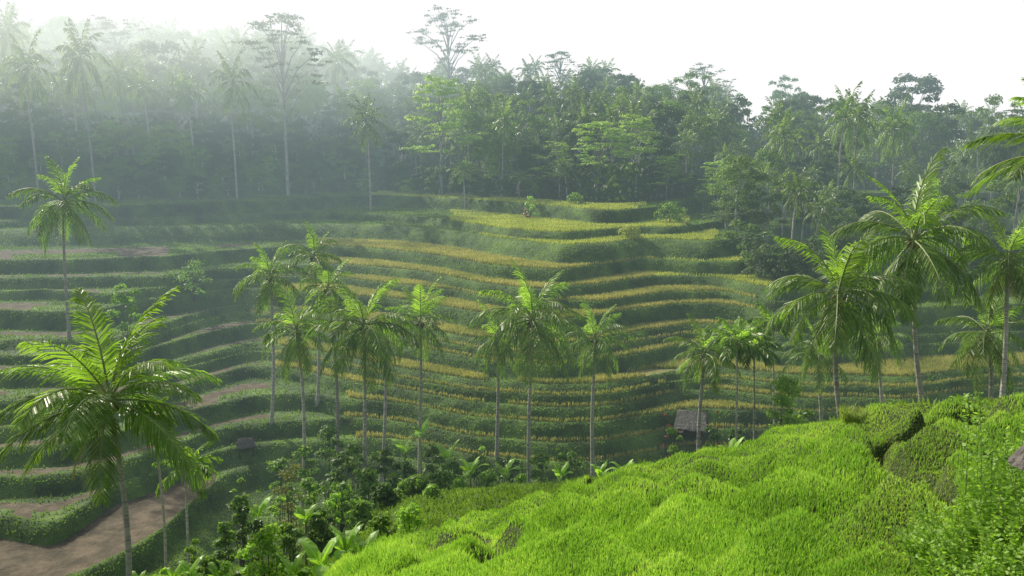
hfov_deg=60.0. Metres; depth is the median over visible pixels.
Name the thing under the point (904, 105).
coconut palm
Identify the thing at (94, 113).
broadleaf tree
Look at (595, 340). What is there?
coconut palm
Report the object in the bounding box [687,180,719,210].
bushy tree
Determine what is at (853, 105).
coconut palm
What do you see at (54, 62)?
broadleaf tree
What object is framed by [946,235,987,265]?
bushy tree
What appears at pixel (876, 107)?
coconut palm
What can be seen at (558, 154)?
umbrella tree
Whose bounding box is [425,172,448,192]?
bushy tree
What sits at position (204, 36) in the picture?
coconut palm
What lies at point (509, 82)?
broadleaf tree
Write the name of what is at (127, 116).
broadleaf tree
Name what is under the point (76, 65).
coconut palm
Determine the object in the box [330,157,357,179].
bushy tree
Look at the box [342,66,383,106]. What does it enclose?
broadleaf tree
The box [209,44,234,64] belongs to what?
coconut palm
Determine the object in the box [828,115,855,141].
broadleaf tree
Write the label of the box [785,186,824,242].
broadleaf tree
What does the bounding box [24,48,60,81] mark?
broadleaf tree
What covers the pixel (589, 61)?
coconut palm
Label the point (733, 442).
banana plant
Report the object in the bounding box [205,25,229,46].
coconut palm
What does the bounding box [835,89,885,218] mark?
coconut palm
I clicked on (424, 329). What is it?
coconut palm
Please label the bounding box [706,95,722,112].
coconut palm
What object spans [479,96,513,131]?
broadleaf tree
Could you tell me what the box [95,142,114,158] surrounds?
bushy tree
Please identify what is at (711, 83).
coconut palm
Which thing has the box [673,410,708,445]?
thatched hut
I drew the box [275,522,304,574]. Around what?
shrub
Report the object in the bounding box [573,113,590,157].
coconut palm
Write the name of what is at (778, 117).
coconut palm
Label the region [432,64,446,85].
coconut palm
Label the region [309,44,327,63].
broadleaf tree
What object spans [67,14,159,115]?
umbrella tree
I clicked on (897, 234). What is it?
bushy tree
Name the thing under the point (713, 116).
coconut palm
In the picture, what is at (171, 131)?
bushy tree
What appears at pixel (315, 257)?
coconut palm
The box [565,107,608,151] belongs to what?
broadleaf tree
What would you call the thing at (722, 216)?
coconut palm
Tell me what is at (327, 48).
coconut palm
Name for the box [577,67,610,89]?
broadleaf tree
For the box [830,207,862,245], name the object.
broadleaf tree
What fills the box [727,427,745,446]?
shrub
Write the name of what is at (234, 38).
coconut palm
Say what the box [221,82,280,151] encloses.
broadleaf tree
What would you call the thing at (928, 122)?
broadleaf tree
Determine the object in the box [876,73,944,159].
broadleaf tree
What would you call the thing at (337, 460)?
shrub
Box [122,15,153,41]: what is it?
coconut palm
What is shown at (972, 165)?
coconut palm
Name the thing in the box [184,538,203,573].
shrub
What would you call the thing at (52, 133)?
bushy tree
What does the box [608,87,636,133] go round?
coconut palm
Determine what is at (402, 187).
bushy tree
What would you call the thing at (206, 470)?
areca palm
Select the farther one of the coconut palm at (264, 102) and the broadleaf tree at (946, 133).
the broadleaf tree at (946, 133)
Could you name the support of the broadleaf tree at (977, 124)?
on the terraced hillside
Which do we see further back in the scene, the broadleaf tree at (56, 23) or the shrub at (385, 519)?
the broadleaf tree at (56, 23)
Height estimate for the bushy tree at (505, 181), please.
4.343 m
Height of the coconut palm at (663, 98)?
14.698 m
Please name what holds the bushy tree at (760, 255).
on the terraced hillside
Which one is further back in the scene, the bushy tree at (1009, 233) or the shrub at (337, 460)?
the bushy tree at (1009, 233)
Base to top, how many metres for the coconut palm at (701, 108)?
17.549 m
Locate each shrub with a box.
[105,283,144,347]
[152,567,169,575]
[169,259,212,301]
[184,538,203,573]
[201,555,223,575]
[208,521,241,575]
[217,560,231,575]
[225,492,260,566]
[229,477,247,566]
[235,541,260,575]
[244,517,272,575]
[246,522,285,575]
[266,457,302,554]
[266,495,288,564]
[272,463,310,552]
[274,562,287,575]
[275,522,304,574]
[287,445,318,522]
[293,477,326,541]
[297,566,311,575]
[303,509,337,555]
[304,491,318,541]
[308,424,345,498]
[321,493,342,533]
[322,453,355,526]
[325,481,353,532]
[333,441,371,508]
[344,496,373,528]
[346,529,362,552]
[353,466,380,510]
[365,511,392,533]
[369,449,395,483]
[369,482,399,507]
[385,471,408,500]
[390,502,426,537]
[391,460,417,495]
[393,478,412,499]
[402,474,430,497]
[422,483,440,498]
[423,443,445,483]
[428,470,454,490]
[440,460,464,489]
[450,475,467,488]
[465,452,491,488]
[476,468,497,487]
[477,431,484,481]
[496,456,519,485]
[515,473,527,483]
[525,196,537,216]
[528,451,551,483]
[552,449,584,484]
[566,192,584,203]
[617,224,640,238]
[653,201,687,221]
[666,427,683,453]
[702,427,720,447]
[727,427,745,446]
[765,372,807,430]
[793,408,814,423]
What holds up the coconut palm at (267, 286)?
on the terraced hillside
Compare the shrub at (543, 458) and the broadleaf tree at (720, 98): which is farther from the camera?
the broadleaf tree at (720, 98)
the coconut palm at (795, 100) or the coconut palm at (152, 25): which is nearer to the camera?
the coconut palm at (152, 25)
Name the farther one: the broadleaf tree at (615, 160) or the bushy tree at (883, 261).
the broadleaf tree at (615, 160)
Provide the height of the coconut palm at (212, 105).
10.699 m
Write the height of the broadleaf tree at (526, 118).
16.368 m
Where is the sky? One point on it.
(975, 48)
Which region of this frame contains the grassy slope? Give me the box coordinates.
[242,395,1023,575]
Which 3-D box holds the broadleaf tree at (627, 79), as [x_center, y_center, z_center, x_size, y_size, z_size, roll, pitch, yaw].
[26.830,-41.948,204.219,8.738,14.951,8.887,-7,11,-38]
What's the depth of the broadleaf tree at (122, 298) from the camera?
84.95 m
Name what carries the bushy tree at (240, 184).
on the terraced hillside
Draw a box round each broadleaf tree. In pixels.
[0,27,32,104]
[0,67,17,120]
[0,78,58,138]
[1,49,66,147]
[23,70,78,122]
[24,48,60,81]
[30,56,75,93]
[35,17,68,40]
[35,99,76,130]
[39,14,84,59]
[65,50,127,122]
[65,70,116,129]
[76,19,110,54]
[76,55,136,122]
[79,38,119,52]
[86,31,117,55]
[96,85,156,133]
[104,50,145,114]
[105,43,144,114]
[117,83,171,127]
[134,38,194,119]
[136,28,182,59]
[140,102,178,129]
[169,29,221,64]
[171,62,220,132]
[171,71,215,114]
[186,46,217,115]
[199,28,230,48]
[201,59,238,122]
[206,27,236,43]
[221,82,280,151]
[233,36,291,96]
[234,31,280,50]
[236,63,273,130]
[244,68,303,121]
[252,40,310,107]
[254,29,284,37]
[265,32,299,54]
[273,61,322,129]
[278,51,317,102]
[280,87,329,135]
[299,43,320,71]
[308,36,319,57]
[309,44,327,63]
[314,61,351,110]
[316,62,336,105]
[320,103,349,135]
[325,61,358,122]
[326,52,362,88]
[336,76,384,125]
[340,76,370,102]
[340,94,378,128]
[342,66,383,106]
[351,120,381,166]
[362,64,395,88]
[368,124,400,165]
[375,87,396,127]
[380,129,422,173]
[385,80,411,123]
[390,71,429,133]
[399,111,438,159]
[400,93,437,132]
[404,72,444,108]
[424,110,446,135]
[426,62,457,95]
[445,66,483,99]
[445,91,475,122]
[447,79,492,128]
[458,86,508,190]
[461,81,496,115]
[466,139,500,191]
[473,115,521,196]
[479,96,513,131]
[487,73,516,105]
[491,137,519,175]
[499,93,552,149]
[500,78,531,117]
[512,78,548,141]
[514,140,557,194]
[516,133,556,196]
[537,105,572,144]
[546,88,588,130]
[553,84,572,105]
[553,111,589,155]
[556,99,572,122]
[557,117,603,174]
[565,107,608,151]
[571,72,605,107]
[571,90,605,131]
[576,67,612,112]
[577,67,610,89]
[593,145,632,177]
[595,85,634,133]
[605,86,631,119]
[608,73,644,99]
[611,74,632,94]
[613,132,650,178]
[613,139,649,166]
[634,95,659,135]
[634,134,683,198]
[643,84,674,124]
[644,102,695,164]
[645,98,698,148]
[646,83,674,103]
[672,70,712,145]
[673,88,709,131]
[673,112,726,194]
[689,126,716,151]
[699,109,736,154]
[702,89,722,112]
[707,164,754,206]
[708,153,764,231]
[714,103,740,121]
[719,95,755,148]
[720,127,759,159]
[720,128,749,154]
[722,121,751,149]
[729,92,745,121]
[744,172,798,245]
[745,147,789,220]
[749,147,788,202]
[752,105,779,139]
[765,172,799,218]
[768,74,800,113]
[768,99,804,129]
[775,135,820,176]
[778,114,818,151]
[779,141,803,183]
[784,92,814,121]
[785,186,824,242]
[787,155,826,211]
[788,109,814,134]
[788,121,829,161]
[796,95,828,126]
[797,90,824,114]
[802,187,837,226]
[807,114,830,144]
[811,229,844,249]
[817,136,852,162]
[817,173,843,214]
[819,134,857,173]
[819,140,872,211]
[820,98,841,128]
[823,189,873,235]
[827,122,860,157]
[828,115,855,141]
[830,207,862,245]
[845,190,876,231]
[851,119,903,189]
[866,195,912,236]
[867,200,886,221]
[873,105,906,166]
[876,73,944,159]
[880,130,914,172]
[880,185,922,220]
[892,109,949,175]
[915,118,950,155]
[918,196,966,242]
[923,102,967,175]
[924,118,953,144]
[930,159,974,198]
[949,180,987,225]
[954,179,1016,236]
[957,110,987,141]
[964,211,998,237]
[966,117,997,137]
[972,132,995,198]
[975,94,1023,142]
[981,136,1023,204]
[982,122,1023,204]
[990,162,1023,229]
[1008,130,1023,153]
[1014,187,1023,213]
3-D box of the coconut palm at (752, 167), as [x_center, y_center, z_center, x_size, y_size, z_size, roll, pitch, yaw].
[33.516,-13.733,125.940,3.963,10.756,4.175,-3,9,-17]
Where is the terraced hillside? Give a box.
[0,110,1023,575]
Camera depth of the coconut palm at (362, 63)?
223.10 m
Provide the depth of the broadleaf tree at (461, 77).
218.69 m
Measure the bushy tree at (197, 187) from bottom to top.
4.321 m
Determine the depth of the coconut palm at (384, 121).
181.86 m
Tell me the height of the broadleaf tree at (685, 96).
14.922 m
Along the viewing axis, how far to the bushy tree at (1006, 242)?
107.65 m
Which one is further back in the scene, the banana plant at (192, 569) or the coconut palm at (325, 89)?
the coconut palm at (325, 89)
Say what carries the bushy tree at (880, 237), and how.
on the terraced hillside
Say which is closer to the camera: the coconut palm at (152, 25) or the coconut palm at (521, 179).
the coconut palm at (521, 179)
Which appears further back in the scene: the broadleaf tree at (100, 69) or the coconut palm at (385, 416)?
the broadleaf tree at (100, 69)
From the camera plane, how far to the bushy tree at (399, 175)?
160.71 m
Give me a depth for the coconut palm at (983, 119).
226.99 m
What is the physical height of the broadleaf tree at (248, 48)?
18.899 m
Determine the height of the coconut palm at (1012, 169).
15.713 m
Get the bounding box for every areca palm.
[128,395,177,567]
[152,439,222,563]
[702,316,773,440]
[727,321,782,439]
[744,301,802,425]
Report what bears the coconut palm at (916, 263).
on the grassy slope
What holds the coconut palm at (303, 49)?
on the terraced hillside
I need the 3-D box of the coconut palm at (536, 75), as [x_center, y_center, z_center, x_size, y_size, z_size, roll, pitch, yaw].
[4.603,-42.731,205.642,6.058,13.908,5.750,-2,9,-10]
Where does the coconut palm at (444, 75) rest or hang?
on the terraced hillside
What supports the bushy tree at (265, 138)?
on the terraced hillside
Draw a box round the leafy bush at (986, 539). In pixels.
[886,390,1023,575]
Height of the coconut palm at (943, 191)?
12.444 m
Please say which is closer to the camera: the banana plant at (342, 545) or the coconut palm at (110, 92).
the banana plant at (342, 545)
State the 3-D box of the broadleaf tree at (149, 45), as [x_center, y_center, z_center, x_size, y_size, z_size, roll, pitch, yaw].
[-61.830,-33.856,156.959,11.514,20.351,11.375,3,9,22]
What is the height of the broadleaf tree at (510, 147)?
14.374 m
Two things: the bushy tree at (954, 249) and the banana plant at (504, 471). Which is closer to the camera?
the banana plant at (504, 471)
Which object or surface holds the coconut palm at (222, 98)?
on the terraced hillside
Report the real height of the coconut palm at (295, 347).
19.268 m
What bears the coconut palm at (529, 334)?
on the grassy slope
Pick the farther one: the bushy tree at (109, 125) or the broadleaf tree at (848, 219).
the bushy tree at (109, 125)
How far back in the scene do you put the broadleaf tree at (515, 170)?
157.20 m
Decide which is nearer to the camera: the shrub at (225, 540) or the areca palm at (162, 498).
the areca palm at (162, 498)
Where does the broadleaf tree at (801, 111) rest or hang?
on the terraced hillside
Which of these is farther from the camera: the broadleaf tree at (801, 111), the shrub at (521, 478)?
the broadleaf tree at (801, 111)
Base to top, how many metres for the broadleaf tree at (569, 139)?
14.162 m
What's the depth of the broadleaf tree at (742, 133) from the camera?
181.65 m
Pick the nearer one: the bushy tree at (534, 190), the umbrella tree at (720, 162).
the umbrella tree at (720, 162)
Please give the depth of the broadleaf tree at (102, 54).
157.77 m
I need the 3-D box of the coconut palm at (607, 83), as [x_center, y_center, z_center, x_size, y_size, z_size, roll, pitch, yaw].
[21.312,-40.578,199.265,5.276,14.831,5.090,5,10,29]
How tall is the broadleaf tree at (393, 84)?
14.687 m
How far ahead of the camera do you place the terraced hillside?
89.50 m
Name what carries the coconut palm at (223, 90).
on the terraced hillside
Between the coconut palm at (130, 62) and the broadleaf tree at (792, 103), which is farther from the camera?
the broadleaf tree at (792, 103)
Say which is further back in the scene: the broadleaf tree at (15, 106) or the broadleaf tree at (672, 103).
the broadleaf tree at (672, 103)
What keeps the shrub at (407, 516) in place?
on the grassy slope
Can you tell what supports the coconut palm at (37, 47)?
on the terraced hillside
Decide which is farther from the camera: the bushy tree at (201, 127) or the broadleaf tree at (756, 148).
the broadleaf tree at (756, 148)
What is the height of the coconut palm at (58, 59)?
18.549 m
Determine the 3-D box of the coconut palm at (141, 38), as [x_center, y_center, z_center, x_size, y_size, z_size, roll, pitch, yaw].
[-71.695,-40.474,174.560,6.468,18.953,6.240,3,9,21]
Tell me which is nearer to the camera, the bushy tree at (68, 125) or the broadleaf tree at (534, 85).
the bushy tree at (68, 125)
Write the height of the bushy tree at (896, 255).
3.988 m
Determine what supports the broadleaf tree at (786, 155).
on the terraced hillside
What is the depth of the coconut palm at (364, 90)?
186.29 m
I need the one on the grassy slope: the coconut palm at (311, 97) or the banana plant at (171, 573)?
the banana plant at (171, 573)
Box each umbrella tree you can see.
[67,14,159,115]
[231,12,333,195]
[397,75,491,194]
[406,5,486,95]
[529,141,578,199]
[541,51,588,98]
[566,121,641,198]
[605,113,685,196]
[651,156,692,200]
[673,62,735,97]
[694,160,746,207]
[986,109,1023,134]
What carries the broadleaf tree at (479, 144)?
on the terraced hillside
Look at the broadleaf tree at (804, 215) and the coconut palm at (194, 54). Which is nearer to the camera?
the broadleaf tree at (804, 215)
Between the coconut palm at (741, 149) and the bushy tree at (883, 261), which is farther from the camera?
the coconut palm at (741, 149)
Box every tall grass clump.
[393,522,441,537]
[837,402,870,422]
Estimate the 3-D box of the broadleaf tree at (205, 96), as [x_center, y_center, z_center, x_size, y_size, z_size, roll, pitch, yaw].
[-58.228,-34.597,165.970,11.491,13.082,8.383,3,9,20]
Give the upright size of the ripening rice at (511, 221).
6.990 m
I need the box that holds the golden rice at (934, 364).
[250,237,1023,461]
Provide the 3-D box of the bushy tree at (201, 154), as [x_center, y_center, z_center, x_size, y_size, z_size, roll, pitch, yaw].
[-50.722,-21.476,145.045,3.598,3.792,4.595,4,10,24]
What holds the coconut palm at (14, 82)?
on the terraced hillside
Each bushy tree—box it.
[0,134,21,156]
[33,117,53,134]
[33,173,59,199]
[42,131,68,149]
[53,119,84,150]
[76,174,102,198]
[86,122,112,147]
[90,120,139,155]
[91,121,123,148]
[95,129,125,150]
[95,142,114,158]
[104,143,124,158]
[112,124,152,155]
[121,133,137,154]
[141,130,175,153]
[142,120,177,149]
[158,128,183,151]
[166,131,190,153]
[176,143,196,160]
[177,131,201,146]
[186,123,211,142]
[186,175,210,198]
[187,143,211,165]
[188,145,212,166]
[193,116,226,144]
[193,141,219,165]
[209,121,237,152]
[210,165,234,189]
[217,135,243,155]
[219,150,242,175]
[224,130,250,151]
[224,171,248,195]
[247,121,277,150]
[247,167,276,190]
[259,156,277,174]
[304,173,323,191]
[322,143,341,160]
[324,151,338,164]
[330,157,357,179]
[344,150,365,172]
[355,176,368,190]
[378,166,410,192]
[384,161,409,191]
[394,177,415,193]
[409,172,432,194]
[413,163,437,192]
[424,165,457,194]
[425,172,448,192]
[432,164,454,194]
[447,161,481,195]
[448,168,475,195]
[471,178,491,196]
[485,175,510,196]
[507,175,529,197]
[520,179,540,196]
[564,174,589,196]
[585,163,616,198]
[593,172,619,196]
[618,172,640,197]
[631,165,659,193]
[651,174,671,197]
[663,176,682,198]
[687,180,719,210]
[695,187,716,212]
[710,193,722,212]
[714,196,743,227]
[721,219,774,253]
[724,201,754,230]
[737,250,761,273]
[741,247,778,278]
[749,243,785,273]
[758,254,791,271]
[764,241,810,280]
[766,253,793,278]
[784,251,812,270]
[789,252,809,275]
[791,241,824,270]
[798,249,828,279]
[807,234,845,272]
[822,244,858,264]
[827,238,853,257]
[830,233,868,264]
[861,240,890,270]
[866,230,907,266]
[882,227,927,253]
[888,242,905,267]
[893,225,921,257]
[921,240,940,267]
[933,240,970,261]
[939,237,972,267]
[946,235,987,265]
[962,227,1005,266]
[969,248,989,267]
[989,235,1016,266]
[1001,230,1023,252]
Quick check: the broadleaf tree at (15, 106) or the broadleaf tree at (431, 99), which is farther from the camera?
the broadleaf tree at (431, 99)
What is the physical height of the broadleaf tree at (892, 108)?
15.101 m
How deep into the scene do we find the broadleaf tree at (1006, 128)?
157.61 m
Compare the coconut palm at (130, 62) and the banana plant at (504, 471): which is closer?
the banana plant at (504, 471)
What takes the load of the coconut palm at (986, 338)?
on the grassy slope
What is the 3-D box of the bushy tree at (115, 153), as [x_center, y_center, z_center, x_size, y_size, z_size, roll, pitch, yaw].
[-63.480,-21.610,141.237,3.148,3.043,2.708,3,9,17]
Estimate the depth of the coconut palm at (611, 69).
211.14 m
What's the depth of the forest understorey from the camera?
156.96 m
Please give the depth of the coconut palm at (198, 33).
205.12 m
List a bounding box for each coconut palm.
[0,1,30,102]
[0,25,38,64]
[0,29,58,201]
[0,57,21,135]
[0,66,25,100]
[0,285,222,575]
[5,156,118,339]
[17,18,41,40]
[17,26,46,52]
[32,26,54,55]
[43,31,71,60]
[44,70,69,130]
[49,50,80,94]
[52,62,90,151]
[53,17,109,200]
[55,41,104,126]
[65,20,93,47]
[66,73,105,128]
[94,66,131,124]
[99,51,137,154]
[111,25,138,45]
[112,35,128,53]
[115,27,133,42]
[115,42,151,154]
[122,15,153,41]
[125,65,163,153]
[126,33,157,64]
[135,54,171,107]
[139,20,164,44]
[144,53,173,88]
[148,62,184,118]
[158,17,183,54]
[164,68,196,132]
[165,67,210,164]
[175,38,215,116]
[180,36,211,123]
[189,28,214,48]
[192,29,213,46]
[198,69,224,121]
[202,93,229,122]
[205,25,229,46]
[206,30,233,59]
[208,47,258,198]
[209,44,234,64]
[213,67,238,130]
[215,37,249,79]
[215,87,246,136]
[219,57,252,130]
[222,26,249,112]
[229,27,249,38]
[232,240,309,424]
[235,47,260,128]
[245,76,276,135]
[252,282,339,506]
[258,28,294,120]
[280,221,344,406]
[284,25,313,121]
[286,70,316,119]
[289,27,316,58]
[293,75,324,138]
[297,258,356,469]
[298,70,327,139]
[301,278,421,497]
[305,77,330,139]
[316,75,330,127]
[318,42,336,58]
[319,40,355,135]
[326,83,356,136]
[332,39,364,79]
[340,96,362,131]
[342,92,389,210]
[346,88,372,130]
[348,81,378,110]
[355,57,370,78]
[360,47,381,77]
[364,52,383,75]
[366,312,412,482]
[369,57,391,86]
[370,94,394,124]
[374,100,403,132]
[378,63,404,85]
[380,120,402,165]
[380,277,456,474]
[381,78,393,100]
[382,87,396,121]
[391,58,409,83]
[394,92,421,130]
[400,65,418,87]
[401,132,429,178]
[402,114,432,142]
[402,119,432,172]
[423,89,446,112]
[430,125,466,193]
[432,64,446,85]
[433,115,453,165]
[438,71,455,88]
[446,118,470,165]
[446,157,478,209]
[449,79,487,193]
[462,300,534,458]
[467,53,487,82]
[469,259,591,482]
[472,59,498,112]
[483,93,506,122]
[484,53,505,83]
[487,75,503,100]
[488,95,520,195]
[497,70,515,91]
[497,124,527,195]
[501,68,518,86]
[505,170,535,198]
[513,83,537,139]
[515,58,539,80]
[520,73,540,126]
[525,54,545,79]
[534,81,554,105]
[535,75,558,133]
[537,70,556,102]
[539,82,564,120]
[545,112,572,152]
[550,156,579,200]
[553,296,637,477]
[555,68,576,85]
[557,74,585,119]
[567,99,599,169]
[568,93,589,154]
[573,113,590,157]
[575,87,598,106]
[577,56,601,80]
[585,84,613,118]
[592,96,626,163]
[595,58,620,85]
[596,74,617,101]
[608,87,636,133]
[609,84,628,135]
[615,93,650,157]
[623,79,652,119]
[647,130,666,160]
[653,92,676,122]
[662,313,741,450]
[665,79,682,97]
[669,128,699,173]
[680,85,709,170]
[696,103,732,183]
[700,210,739,235]
[701,75,723,103]
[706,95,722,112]
[707,98,738,159]
[713,142,740,189]
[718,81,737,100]
[719,92,733,108]
[722,135,754,188]
[733,153,763,222]
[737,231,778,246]
[753,161,780,228]
[754,95,797,165]
[761,110,809,220]
[764,223,921,417]
[765,167,794,236]
[766,119,788,160]
[776,165,820,238]
[781,312,857,421]
[785,93,806,124]
[797,161,823,189]
[801,175,826,236]
[802,189,839,236]
[803,127,835,207]
[807,109,833,174]
[816,179,842,228]
[817,81,873,229]
[830,146,1005,402]
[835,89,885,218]
[837,147,867,218]
[842,92,867,119]
[842,301,912,402]
[860,114,881,170]
[866,95,920,211]
[867,97,887,159]
[888,113,907,174]
[892,97,917,118]
[893,166,918,230]
[895,154,923,208]
[898,130,924,185]
[918,167,956,228]
[928,172,957,217]
[933,291,1023,399]
[937,210,1023,397]
[941,104,957,119]
[942,140,962,199]
[942,159,968,188]
[945,182,958,225]
[947,99,974,168]
[947,137,976,204]
[953,135,986,190]
[955,168,983,224]
[956,127,996,199]
[963,77,1023,216]
[972,107,995,127]
[986,103,1000,125]
[991,114,1016,182]
[1000,164,1023,233]
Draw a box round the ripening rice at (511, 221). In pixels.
[371,190,781,287]
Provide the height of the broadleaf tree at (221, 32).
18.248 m
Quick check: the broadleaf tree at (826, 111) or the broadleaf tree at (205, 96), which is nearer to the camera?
the broadleaf tree at (205, 96)
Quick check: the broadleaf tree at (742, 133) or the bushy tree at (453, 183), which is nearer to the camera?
the bushy tree at (453, 183)
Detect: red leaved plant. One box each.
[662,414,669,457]
[716,410,720,447]
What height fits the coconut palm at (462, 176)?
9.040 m
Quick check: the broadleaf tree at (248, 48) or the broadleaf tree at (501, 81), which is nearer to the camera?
the broadleaf tree at (248, 48)
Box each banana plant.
[132,570,145,575]
[163,564,188,575]
[178,554,204,575]
[206,562,228,575]
[247,493,272,519]
[276,550,308,575]
[292,502,320,566]
[298,535,338,575]
[330,521,367,559]
[345,530,378,553]
[392,434,414,460]
[413,418,435,490]
[434,439,459,482]
[458,455,488,487]
[496,455,519,483]
[550,461,572,481]
[590,460,616,477]
[611,459,633,468]
[717,437,743,448]
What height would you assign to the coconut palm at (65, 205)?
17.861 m
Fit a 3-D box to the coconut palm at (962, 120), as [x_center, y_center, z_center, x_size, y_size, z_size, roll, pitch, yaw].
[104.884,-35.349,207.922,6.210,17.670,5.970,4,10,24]
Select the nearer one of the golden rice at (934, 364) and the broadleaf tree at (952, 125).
the golden rice at (934, 364)
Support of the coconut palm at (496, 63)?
on the terraced hillside
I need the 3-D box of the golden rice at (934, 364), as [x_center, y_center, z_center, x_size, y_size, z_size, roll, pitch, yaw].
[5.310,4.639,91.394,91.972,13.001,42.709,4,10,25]
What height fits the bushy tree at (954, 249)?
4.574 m
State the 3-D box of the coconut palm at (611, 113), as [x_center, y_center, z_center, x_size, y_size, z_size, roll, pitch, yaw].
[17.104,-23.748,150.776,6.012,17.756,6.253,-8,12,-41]
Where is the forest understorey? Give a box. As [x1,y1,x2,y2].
[0,94,996,202]
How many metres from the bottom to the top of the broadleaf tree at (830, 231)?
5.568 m
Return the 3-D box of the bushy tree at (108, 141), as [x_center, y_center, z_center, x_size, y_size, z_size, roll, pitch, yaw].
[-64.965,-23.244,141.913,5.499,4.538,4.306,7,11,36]
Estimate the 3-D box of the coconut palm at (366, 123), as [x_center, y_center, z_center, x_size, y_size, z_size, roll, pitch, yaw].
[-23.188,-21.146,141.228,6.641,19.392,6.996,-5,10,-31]
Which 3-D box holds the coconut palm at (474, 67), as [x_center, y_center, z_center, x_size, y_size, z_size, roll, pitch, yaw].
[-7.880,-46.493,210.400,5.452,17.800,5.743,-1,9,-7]
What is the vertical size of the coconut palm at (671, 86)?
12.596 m
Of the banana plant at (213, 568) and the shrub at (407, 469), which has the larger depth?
the shrub at (407, 469)
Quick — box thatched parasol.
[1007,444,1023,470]
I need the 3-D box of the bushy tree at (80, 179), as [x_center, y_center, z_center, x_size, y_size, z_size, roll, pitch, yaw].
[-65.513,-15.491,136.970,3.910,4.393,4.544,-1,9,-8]
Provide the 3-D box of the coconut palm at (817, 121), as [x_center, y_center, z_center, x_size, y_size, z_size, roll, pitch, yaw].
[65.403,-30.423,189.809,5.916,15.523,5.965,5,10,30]
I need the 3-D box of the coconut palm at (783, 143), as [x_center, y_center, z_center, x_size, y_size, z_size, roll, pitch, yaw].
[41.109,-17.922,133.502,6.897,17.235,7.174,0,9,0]
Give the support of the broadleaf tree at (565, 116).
on the terraced hillside
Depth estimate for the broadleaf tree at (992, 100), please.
195.17 m
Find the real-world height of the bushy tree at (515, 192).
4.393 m
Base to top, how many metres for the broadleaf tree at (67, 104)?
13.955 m
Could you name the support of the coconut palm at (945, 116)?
on the terraced hillside
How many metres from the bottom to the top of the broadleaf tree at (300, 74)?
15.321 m
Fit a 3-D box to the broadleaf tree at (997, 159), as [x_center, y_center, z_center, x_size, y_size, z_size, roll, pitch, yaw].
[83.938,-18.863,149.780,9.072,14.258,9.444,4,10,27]
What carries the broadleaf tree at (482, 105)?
on the terraced hillside
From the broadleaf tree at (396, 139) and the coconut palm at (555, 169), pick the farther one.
the broadleaf tree at (396, 139)
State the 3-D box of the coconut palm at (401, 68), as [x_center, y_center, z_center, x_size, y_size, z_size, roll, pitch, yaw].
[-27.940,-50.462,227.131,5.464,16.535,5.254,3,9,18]
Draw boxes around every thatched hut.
[236,437,255,457]
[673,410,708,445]
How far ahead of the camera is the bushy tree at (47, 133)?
143.34 m
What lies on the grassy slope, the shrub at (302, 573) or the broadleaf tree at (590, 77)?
the shrub at (302, 573)
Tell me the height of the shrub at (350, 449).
6.654 m
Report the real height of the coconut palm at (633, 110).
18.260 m
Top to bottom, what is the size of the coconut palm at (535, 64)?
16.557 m
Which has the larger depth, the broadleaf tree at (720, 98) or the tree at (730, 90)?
the tree at (730, 90)
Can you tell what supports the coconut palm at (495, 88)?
on the terraced hillside
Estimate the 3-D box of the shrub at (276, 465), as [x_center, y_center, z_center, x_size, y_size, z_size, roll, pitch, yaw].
[-16.183,15.693,62.869,2.351,7.730,2.332,0,9,0]
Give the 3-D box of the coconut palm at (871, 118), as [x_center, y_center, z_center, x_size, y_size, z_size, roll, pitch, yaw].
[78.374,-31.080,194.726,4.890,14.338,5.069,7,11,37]
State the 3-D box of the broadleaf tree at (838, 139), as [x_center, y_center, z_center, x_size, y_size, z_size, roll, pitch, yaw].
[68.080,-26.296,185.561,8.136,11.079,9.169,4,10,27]
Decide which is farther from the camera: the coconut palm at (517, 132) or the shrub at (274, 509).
the coconut palm at (517, 132)
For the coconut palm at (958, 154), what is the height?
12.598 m
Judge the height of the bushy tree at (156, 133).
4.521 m
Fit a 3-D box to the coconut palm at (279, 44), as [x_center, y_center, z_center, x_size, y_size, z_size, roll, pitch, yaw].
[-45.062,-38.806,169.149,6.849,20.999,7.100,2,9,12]
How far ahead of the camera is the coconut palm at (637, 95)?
176.94 m
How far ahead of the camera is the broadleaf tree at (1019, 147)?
155.85 m
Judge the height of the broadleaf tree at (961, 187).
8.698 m
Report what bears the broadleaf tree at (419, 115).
on the terraced hillside
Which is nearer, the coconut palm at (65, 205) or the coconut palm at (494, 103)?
the coconut palm at (65, 205)
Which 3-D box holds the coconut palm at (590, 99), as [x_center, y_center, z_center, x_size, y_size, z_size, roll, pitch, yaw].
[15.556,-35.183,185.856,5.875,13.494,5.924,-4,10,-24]
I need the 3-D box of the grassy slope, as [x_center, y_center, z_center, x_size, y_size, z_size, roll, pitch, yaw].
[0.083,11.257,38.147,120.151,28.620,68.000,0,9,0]
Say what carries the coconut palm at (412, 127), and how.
on the terraced hillside
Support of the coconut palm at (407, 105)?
on the terraced hillside
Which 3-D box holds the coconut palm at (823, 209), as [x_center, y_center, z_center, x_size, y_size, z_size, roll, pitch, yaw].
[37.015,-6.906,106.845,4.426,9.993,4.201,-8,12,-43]
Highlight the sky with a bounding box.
[0,0,1023,145]
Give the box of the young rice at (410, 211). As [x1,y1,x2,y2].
[0,189,1023,519]

